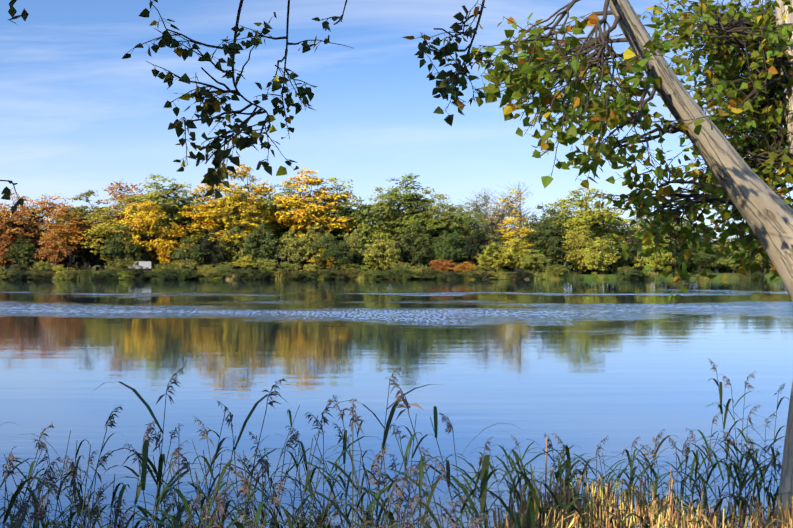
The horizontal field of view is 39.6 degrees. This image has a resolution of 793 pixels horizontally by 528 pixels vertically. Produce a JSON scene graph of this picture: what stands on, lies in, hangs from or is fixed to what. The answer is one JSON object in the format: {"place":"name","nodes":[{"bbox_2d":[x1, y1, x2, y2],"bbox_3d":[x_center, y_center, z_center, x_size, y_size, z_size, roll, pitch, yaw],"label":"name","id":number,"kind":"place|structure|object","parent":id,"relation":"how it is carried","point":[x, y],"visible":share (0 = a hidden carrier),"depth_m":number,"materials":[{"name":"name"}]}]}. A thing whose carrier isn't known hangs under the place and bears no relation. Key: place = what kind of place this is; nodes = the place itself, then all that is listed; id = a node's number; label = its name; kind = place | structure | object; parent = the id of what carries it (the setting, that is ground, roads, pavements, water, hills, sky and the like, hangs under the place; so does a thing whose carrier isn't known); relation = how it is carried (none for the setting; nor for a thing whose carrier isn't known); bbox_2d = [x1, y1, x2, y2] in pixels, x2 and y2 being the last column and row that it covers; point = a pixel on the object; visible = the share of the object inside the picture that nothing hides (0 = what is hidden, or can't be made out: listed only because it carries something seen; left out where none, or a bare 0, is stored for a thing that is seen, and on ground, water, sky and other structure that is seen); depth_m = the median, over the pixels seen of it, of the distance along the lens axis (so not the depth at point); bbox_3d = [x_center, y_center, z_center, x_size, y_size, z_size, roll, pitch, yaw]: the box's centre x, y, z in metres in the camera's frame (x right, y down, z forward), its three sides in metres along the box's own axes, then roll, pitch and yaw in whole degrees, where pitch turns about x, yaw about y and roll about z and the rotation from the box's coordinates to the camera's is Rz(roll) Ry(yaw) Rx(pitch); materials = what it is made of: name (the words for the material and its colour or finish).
{"place":"outdoors","nodes":[
{"label":"outdoors","id":0,"kind":"place"},
{"bbox_2d":[1,262,779,279],"bbox_3d":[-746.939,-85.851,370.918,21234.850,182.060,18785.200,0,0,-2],"label":"ground","id":1,"kind":"structure","parent":0,"point":[610,276],"depth_m":233.87,"materials":[{"name":"plant"}]},
{"bbox_2d":[0,234,16,267],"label":"willow tree","id":2,"kind":"object","parent":1,"relation":"on","point":[4,246],"visible":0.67,"depth_m":234.81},
{"bbox_2d":[0,268,18,279],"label":"shrub","id":3,"kind":"object","parent":1,"relation":"on","point":[7,274],"visible":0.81,"depth_m":222.09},
{"bbox_2d":[8,0,28,23],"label":"leaves","id":4,"kind":"object","parent":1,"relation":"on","point":[12,11],"visible":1,"depth_m":2.99,"materials":[{"name":"green"}]},
{"bbox_2d":[0,0,511,213],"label":"overhanging twigs","id":5,"kind":"object","parent":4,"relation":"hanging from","point":[444,88],"visible":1,"depth_m":3.45,"materials":[{"name":"green"}]},
{"bbox_2d":[5,264,31,271],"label":"shrub","id":6,"kind":"object","parent":1,"relation":"on","point":[18,268],"visible":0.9,"depth_m":226.15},
{"bbox_2d":[0,203,38,253],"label":"broad tree","id":7,"kind":"object","parent":1,"relation":"on","point":[4,231],"visible":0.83,"depth_m":240.88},
{"bbox_2d":[9,271,31,279],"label":"shrub","id":8,"kind":"object","parent":1,"relation":"on","point":[19,275],"visible":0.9,"depth_m":221.17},
{"bbox_2d":[1,238,45,266],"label":"bush","id":9,"kind":"object","parent":1,"relation":"on","point":[24,253],"visible":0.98,"depth_m":232.61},
{"bbox_2d":[0,190,57,268],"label":"broad tree","id":10,"kind":"object","parent":1,"relation":"on","point":[34,225],"visible":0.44,"depth_m":246.83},
{"bbox_2d":[24,269,52,279],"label":"shrub","id":11,"kind":"object","parent":1,"relation":"on","point":[35,276],"visible":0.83,"depth_m":222.54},
{"bbox_2d":[6,193,77,269],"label":"broad tree","id":12,"kind":"object","parent":1,"relation":"on","point":[47,210],"visible":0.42,"depth_m":248.22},
{"bbox_2d":[29,261,56,270],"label":"shrub","id":13,"kind":"object","parent":1,"relation":"on","point":[42,265],"visible":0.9,"depth_m":226.41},
{"bbox_2d":[32,232,72,269],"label":"willow tree","id":14,"kind":"object","parent":1,"relation":"on","point":[49,248],"visible":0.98,"depth_m":231.35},
{"bbox_2d":[32,246,84,269],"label":"shrub","id":15,"kind":"object","parent":1,"relation":"on","point":[64,262],"visible":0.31,"depth_m":256.92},
{"bbox_2d":[39,206,96,269],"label":"tall tree","id":16,"kind":"object","parent":1,"relation":"on","point":[75,234],"visible":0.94,"depth_m":237.47,"materials":[{"name":"plant"}]},
{"bbox_2d":[69,267,92,279],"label":"reeds","id":17,"kind":"object","parent":1,"relation":"on","point":[83,277],"visible":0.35,"depth_m":219.46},
{"bbox_2d":[50,190,119,268],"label":"tall tree","id":18,"kind":"object","parent":1,"relation":"on","point":[78,209],"visible":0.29,"depth_m":246.80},
{"bbox_2d":[65,252,106,269],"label":"shrub","id":19,"kind":"object","parent":1,"relation":"on","point":[82,262],"visible":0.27,"depth_m":260.51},
{"bbox_2d":[64,224,108,269],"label":"willow tree","id":20,"kind":"object","parent":1,"relation":"on","point":[87,255],"visible":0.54,"depth_m":243.26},
{"bbox_2d":[77,251,115,269],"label":"shrub","id":21,"kind":"object","parent":1,"relation":"on","point":[102,262],"visible":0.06,"depth_m":260.92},
{"bbox_2d":[88,271,108,279],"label":"shrub","id":22,"kind":"object","parent":1,"relation":"on","point":[101,276],"visible":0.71,"depth_m":218.81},
{"bbox_2d":[80,206,138,270],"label":"tall tree","id":23,"kind":"object","parent":1,"relation":"on","point":[102,229],"visible":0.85,"depth_m":236.41,"materials":[{"name":"plant"}]},
{"bbox_2d":[95,226,143,268],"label":"willow tree","id":24,"kind":"object","parent":1,"relation":"on","point":[117,251],"visible":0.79,"depth_m":232.87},
{"bbox_2d":[103,258,144,271],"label":"shrub","id":25,"kind":"object","parent":1,"relation":"on","point":[120,265],"visible":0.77,"depth_m":223.78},
{"bbox_2d":[91,179,175,267],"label":"broad tree","id":26,"kind":"object","parent":1,"relation":"on","point":[122,195],"visible":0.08,"depth_m":258.49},
{"bbox_2d":[129,261,150,270],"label":"white van","id":27,"kind":"object","parent":1,"relation":"on","point":[146,265],"visible":0.73,"depth_m":232.97,"materials":[{"name":"white paint"}]},
{"bbox_2d":[132,267,154,279],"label":"shrub","id":28,"kind":"object","parent":1,"relation":"on","point":[141,276],"visible":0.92,"depth_m":219.40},
{"bbox_2d":[132,228,163,270],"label":"willow tree","id":29,"kind":"object","parent":1,"relation":"on","point":[151,257],"visible":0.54,"depth_m":243.05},
{"bbox_2d":[113,201,183,270],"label":"broad tree","id":30,"kind":"object","parent":1,"relation":"on","point":[142,225],"visible":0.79,"depth_m":234.68,"materials":[{"name":"plant"}]},
{"bbox_2d":[109,174,194,270],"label":"tall tree","id":31,"kind":"object","parent":1,"relation":"on","point":[155,196],"visible":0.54,"depth_m":247.82,"materials":[{"name":"plant"}]},
{"bbox_2d":[152,262,178,272],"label":"shrub","id":32,"kind":"object","parent":1,"relation":"on","point":[167,267],"visible":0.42,"depth_m":223.17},
{"bbox_2d":[153,222,197,266],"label":"willow tree","id":33,"kind":"object","parent":1,"relation":"on","point":[170,246],"visible":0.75,"depth_m":235.16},
{"bbox_2d":[156,182,207,266],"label":"tall tree","id":34,"kind":"object","parent":1,"relation":"on","point":[179,208],"visible":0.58,"depth_m":251.24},
{"bbox_2d":[171,259,198,270],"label":"shrub","id":35,"kind":"object","parent":1,"relation":"on","point":[185,265],"visible":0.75,"depth_m":224.64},
{"bbox_2d":[166,238,205,269],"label":"willow tree","id":36,"kind":"object","parent":1,"relation":"on","point":[194,248],"visible":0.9,"depth_m":229.55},
{"bbox_2d":[174,193,214,245],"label":"tall tree","id":37,"kind":"object","parent":1,"relation":"on","point":[195,195],"visible":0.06,"depth_m":274.42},
{"bbox_2d":[187,198,232,267],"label":"broad tree","id":38,"kind":"object","parent":1,"relation":"on","point":[201,241],"visible":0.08,"depth_m":271.60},
{"bbox_2d":[192,232,228,267],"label":"willow tree","id":39,"kind":"object","parent":1,"relation":"on","point":[212,257],"visible":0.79,"depth_m":231.75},
{"bbox_2d":[178,168,261,266],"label":"poplar tree","id":40,"kind":"object","parent":1,"relation":"on","point":[205,222],"visible":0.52,"depth_m":241.89,"materials":[{"name":"yellow plant"}]},
{"bbox_2d":[215,227,249,268],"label":"willow tree","id":41,"kind":"object","parent":1,"relation":"on","point":[233,255],"visible":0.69,"depth_m":235.94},
{"bbox_2d":[206,186,267,268],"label":"poplar tree","id":42,"kind":"object","parent":1,"relation":"on","point":[231,222],"visible":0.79,"depth_m":238.42,"materials":[{"name":"yellow plant"}]},
{"bbox_2d":[212,164,281,268],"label":"poplar tree","id":43,"kind":"object","parent":1,"relation":"on","point":[243,173],"visible":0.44,"depth_m":248.25,"materials":[{"name":"yellow plant"}]},
{"bbox_2d":[233,255,260,269],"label":"shrub","id":44,"kind":"object","parent":1,"relation":"on","point":[245,263],"visible":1,"depth_m":228.21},
{"bbox_2d":[239,222,281,268],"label":"willow tree","id":45,"kind":"object","parent":1,"relation":"on","point":[267,243],"visible":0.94,"depth_m":234.18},
{"bbox_2d":[234,186,292,268],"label":"tall tree","id":46,"kind":"object","parent":1,"relation":"on","point":[262,205],"visible":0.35,"depth_m":253.99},
{"bbox_2d":[257,259,279,270],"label":"shrub","id":47,"kind":"object","parent":1,"relation":"on","point":[266,265],"visible":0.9,"depth_m":228.54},
{"bbox_2d":[275,261,298,270],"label":"shrub","id":48,"kind":"object","parent":1,"relation":"on","point":[283,266],"visible":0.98,"depth_m":229.55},
{"bbox_2d":[259,180,321,262],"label":"tall tree","id":49,"kind":"object","parent":1,"relation":"on","point":[284,229],"visible":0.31,"depth_m":250.05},
{"bbox_2d":[273,228,320,269],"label":"willow tree","id":50,"kind":"object","parent":1,"relation":"on","point":[294,246],"visible":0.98,"depth_m":234.34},
{"bbox_2d":[300,264,323,271],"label":"shrub","id":51,"kind":"object","parent":1,"relation":"on","point":[309,267],"visible":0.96,"depth_m":229.60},
{"bbox_2d":[270,168,354,264],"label":"tall tree","id":52,"kind":"object","parent":1,"relation":"on","point":[302,218],"visible":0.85,"depth_m":245.63,"materials":[{"name":"plant"}]},
{"bbox_2d":[302,222,336,267],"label":"bush","id":53,"kind":"object","parent":1,"relation":"on","point":[315,239],"visible":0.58,"depth_m":238.94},
{"bbox_2d":[306,248,341,269],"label":"bush","id":54,"kind":"object","parent":1,"relation":"on","point":[327,263],"visible":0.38,"depth_m":232.66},
{"bbox_2d":[318,268,343,279],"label":"shrub","id":55,"kind":"object","parent":1,"relation":"on","point":[327,273],"visible":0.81,"depth_m":225.29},
{"bbox_2d":[312,234,353,269],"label":"bush","id":56,"kind":"object","parent":1,"relation":"on","point":[332,251],"visible":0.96,"depth_m":230.83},
{"bbox_2d":[305,176,370,269],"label":"tall tree","id":57,"kind":"object","parent":1,"relation":"on","point":[339,200],"visible":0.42,"depth_m":250.59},
{"bbox_2d":[336,263,359,272],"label":"shrub","id":58,"kind":"object","parent":1,"relation":"on","point":[347,267],"visible":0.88,"depth_m":230.59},
{"bbox_2d":[337,226,369,267],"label":"bush","id":59,"kind":"object","parent":1,"relation":"on","point":[354,242],"visible":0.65,"depth_m":236.60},
{"bbox_2d":[327,195,394,269],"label":"broad tree","id":60,"kind":"object","parent":1,"relation":"on","point":[368,231],"visible":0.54,"depth_m":248.22,"materials":[{"name":"plant"}]},
{"bbox_2d":[362,269,382,279],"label":"shrub","id":61,"kind":"object","parent":1,"relation":"on","point":[374,275],"visible":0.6,"depth_m":226.43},
{"bbox_2d":[353,186,398,269],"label":"tall tree","id":62,"kind":"object","parent":1,"relation":"on","point":[379,189],"visible":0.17,"depth_m":255.43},
{"bbox_2d":[359,232,400,270],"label":"bush","id":63,"kind":"object","parent":1,"relation":"on","point":[378,252],"visible":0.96,"depth_m":232.68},
{"bbox_2d":[363,245,398,270],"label":"bush","id":64,"kind":"object","parent":1,"relation":"on","point":[373,261],"visible":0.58,"depth_m":234.03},
{"bbox_2d":[389,262,415,270],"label":"shrub","id":65,"kind":"object","parent":1,"relation":"on","point":[398,266],"visible":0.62,"depth_m":231.01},
{"bbox_2d":[394,269,417,279],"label":"shrub","id":66,"kind":"object","parent":1,"relation":"on","point":[405,277],"visible":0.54,"depth_m":225.37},
{"bbox_2d":[371,173,446,269],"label":"tall tree","id":67,"kind":"object","parent":1,"relation":"on","point":[403,199],"visible":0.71,"depth_m":246.59,"materials":[{"name":"plant"}]},
{"bbox_2d":[392,222,434,267],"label":"bush","id":68,"kind":"object","parent":1,"relation":"on","point":[408,249],"visible":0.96,"depth_m":236.91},
{"bbox_2d":[391,198,460,270],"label":"tall tree","id":69,"kind":"object","parent":1,"relation":"on","point":[424,216],"visible":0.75,"depth_m":244.82,"materials":[{"name":"plant"}]},
{"bbox_2d":[422,269,443,279],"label":"shrub","id":70,"kind":"object","parent":1,"relation":"on","point":[434,272],"visible":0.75,"depth_m":226.73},
{"bbox_2d":[401,186,469,243],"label":"broad tree","id":71,"kind":"object","parent":1,"relation":"on","point":[440,196],"visible":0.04,"depth_m":270.14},
{"bbox_2d":[429,259,455,271],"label":"shrub","id":72,"kind":"object","parent":1,"relation":"on","point":[440,266],"visible":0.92,"depth_m":233.13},
{"bbox_2d":[424,230,469,269],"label":"bush","id":73,"kind":"object","parent":1,"relation":"on","point":[446,252],"visible":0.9,"depth_m":237.19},
{"bbox_2d":[443,271,464,279],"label":"shrub","id":74,"kind":"object","parent":1,"relation":"on","point":[453,273],"visible":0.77,"depth_m":225.71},
{"bbox_2d":[427,201,498,269],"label":"broad tree","id":75,"kind":"object","parent":1,"relation":"on","point":[464,229],"visible":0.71,"depth_m":248.83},
{"bbox_2d":[452,261,475,271],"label":"shrub","id":76,"kind":"object","parent":1,"relation":"on","point":[464,267],"visible":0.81,"depth_m":232.32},
{"bbox_2d":[450,187,502,266],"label":"thin tree","id":77,"kind":"object","parent":1,"relation":"on","point":[477,210],"visible":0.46,"depth_m":262.38,"materials":[{"name":"green plant"}]},
{"bbox_2d":[458,227,496,270],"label":"bush","id":78,"kind":"object","parent":1,"relation":"on","point":[472,250],"visible":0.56,"depth_m":239.14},
{"bbox_2d":[475,242,505,271],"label":"bush","id":79,"kind":"object","parent":1,"relation":"on","point":[486,259],"visible":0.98,"depth_m":232.29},
{"bbox_2d":[473,200,512,271],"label":"thin tree","id":80,"kind":"object","parent":1,"relation":"on","point":[497,213],"visible":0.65,"depth_m":256.48,"materials":[{"name":"green plant"}]},
{"bbox_2d":[475,234,511,271],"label":"bush","id":81,"kind":"object","parent":1,"relation":"on","point":[495,248],"visible":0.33,"depth_m":237.86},
{"bbox_2d":[492,269,512,278],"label":"reeds","id":82,"kind":"object","parent":1,"relation":"on","point":[497,275],"visible":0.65,"depth_m":227.61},
{"bbox_2d":[491,238,530,271],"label":"bush","id":83,"kind":"object","parent":1,"relation":"on","point":[510,258],"visible":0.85,"depth_m":234.34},
{"bbox_2d":[481,181,541,269],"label":"thin tree","id":84,"kind":"object","parent":1,"relation":"on","point":[515,213],"visible":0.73,"depth_m":258.14,"materials":[{"name":"green plant"}]},
{"bbox_2d":[490,217,535,271],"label":"poplar tree","id":85,"kind":"object","parent":1,"relation":"on","point":[509,235],"visible":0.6,"depth_m":239.84,"materials":[{"name":"yellow plant"}]},
{"bbox_2d":[506,268,534,279],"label":"shrub","id":86,"kind":"object","parent":1,"relation":"on","point":[520,274],"visible":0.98,"depth_m":225.28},
{"bbox_2d":[515,249,550,270],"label":"bush","id":87,"kind":"object","parent":1,"relation":"on","point":[538,259],"visible":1,"depth_m":232.68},
{"bbox_2d":[525,228,566,271],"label":"bush","id":88,"kind":"object","parent":1,"relation":"on","point":[552,253],"visible":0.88,"depth_m":239.82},
{"bbox_2d":[509,202,583,272],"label":"broad tree","id":89,"kind":"object","parent":1,"relation":"on","point":[542,224],"visible":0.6,"depth_m":250.41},
{"bbox_2d":[545,264,566,275],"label":"shrub","id":90,"kind":"object","parent":1,"relation":"on","point":[556,270],"visible":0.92,"depth_m":230.78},
{"bbox_2d":[539,199,584,267],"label":"tall tree","id":91,"kind":"object","parent":1,"relation":"on","point":[550,204],"visible":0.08,"depth_m":268.23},
{"bbox_2d":[558,223,595,273],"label":"bush","id":92,"kind":"object","parent":1,"relation":"on","point":[579,250],"visible":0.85,"depth_m":240.31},
{"bbox_2d":[541,186,627,273],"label":"tall tree","id":93,"kind":"object","parent":1,"relation":"on","point":[589,218],"visible":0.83,"depth_m":246.88,"materials":[{"name":"plant"}]},
{"bbox_2d":[561,255,607,273],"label":"shrub","id":94,"kind":"object","parent":1,"relation":"on","point":[571,264],"visible":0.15,"depth_m":260.44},
{"bbox_2d":[580,237,620,273],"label":"bush","id":95,"kind":"object","parent":1,"relation":"on","point":[596,260],"visible":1,"depth_m":236.26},
{"bbox_2d":[597,232,631,273],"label":"bush","id":96,"kind":"object","parent":1,"relation":"on","point":[619,261],"visible":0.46,"depth_m":244.61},
{"bbox_2d":[590,207,641,272],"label":"broad tree","id":97,"kind":"object","parent":1,"relation":"on","point":[618,232],"visible":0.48,"depth_m":251.19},
{"bbox_2d":[612,267,647,278],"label":"shrub","id":98,"kind":"object","parent":1,"relation":"on","point":[627,275],"visible":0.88,"depth_m":230.82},
{"bbox_2d":[470,0,792,523],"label":"leaning poplar","id":99,"kind":"object","parent":1,"relation":"on","point":[756,102],"visible":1,"depth_m":6.45,"materials":[{"name":"green plant"}]},
{"bbox_2d":[618,238,645,271],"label":"willow tree","id":100,"kind":"object","parent":1,"relation":"on","point":[632,251],"visible":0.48,"depth_m":246.56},
{"bbox_2d":[603,218,672,271],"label":"broad tree","id":101,"kind":"object","parent":1,"relation":"on","point":[634,233],"visible":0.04,"depth_m":257.52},
{"bbox_2d":[636,271,664,278],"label":"reeds","id":102,"kind":"object","parent":1,"relation":"on","point":[653,276],"visible":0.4,"depth_m":232.79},
{"bbox_2d":[634,237,677,274],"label":"willow tree","id":103,"kind":"object","parent":1,"relation":"on","point":[662,261],"visible":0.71,"depth_m":240.21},
{"bbox_2d":[626,216,702,251],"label":"broad tree","id":104,"kind":"object","parent":1,"relation":"on","point":[667,235],"visible":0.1,"depth_m":254.95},
{"bbox_2d":[646,235,687,273],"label":"willow tree","id":105,"kind":"object","parent":1,"relation":"on","point":[678,254],"visible":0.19,"depth_m":246.85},
{"bbox_2d":[681,241,725,273],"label":"willow tree","id":106,"kind":"object","parent":1,"relation":"on","point":[702,256],"visible":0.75,"depth_m":246.85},
{"bbox_2d":[683,225,731,271],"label":"broad tree","id":107,"kind":"object","parent":1,"relation":"on","point":[717,241],"visible":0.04,"depth_m":256.46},
{"bbox_2d":[696,260,726,272],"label":"shrub","id":108,"kind":"object","parent":1,"relation":"on","point":[721,267],"visible":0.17,"depth_m":259.48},
{"bbox_2d":[716,243,761,272],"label":"willow tree","id":109,"kind":"object","parent":1,"relation":"on","point":[729,263],"visible":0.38,"depth_m":246.74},
{"bbox_2d":[0,279,792,527],"bbox_3d":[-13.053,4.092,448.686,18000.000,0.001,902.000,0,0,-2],"label":"lake water","id":110,"kind":"structure","parent":0,"point":[587,365],"depth_m":23.35,"materials":[{"name":"liquid"}]},
{"bbox_2d":[200,267,223,279],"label":"shrub","id":111,"kind":"object","parent":110,"relation":"in","point":[211,271],"visible":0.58,"depth_m":220.67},
{"bbox_2d":[218,267,237,278],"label":"shrub","id":112,"kind":"object","parent":110,"relation":"in","point":[224,272],"visible":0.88,"depth_m":220.98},
{"bbox_2d":[271,267,290,279],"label":"reeds","id":113,"kind":"object","parent":110,"relation":"on","point":[280,277],"visible":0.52,"depth_m":223.91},
{"bbox_2d":[0,358,788,527],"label":"reeds","id":114,"kind":"object","parent":110,"relation":"on","point":[321,519],"visible":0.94,"depth_m":4.87,"materials":[{"name":"green"}]},
{"bbox_2d":[432,431,792,527],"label":"reed shoots","id":115,"kind":"object","parent":110,"relation":"on","point":[485,478],"visible":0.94,"depth_m":4.93,"materials":[{"name":"green"}]},
{"bbox_2d":[477,438,792,527],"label":"reed stubble","id":116,"kind":"object","parent":110,"relation":"on","point":[595,514],"visible":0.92,"depth_m":5.82,"materials":[{"name":"plant"}]},
{"bbox_2d":[0,0,792,253],"label":"sky","id":117,"kind":"structure","parent":0,"point":[76,116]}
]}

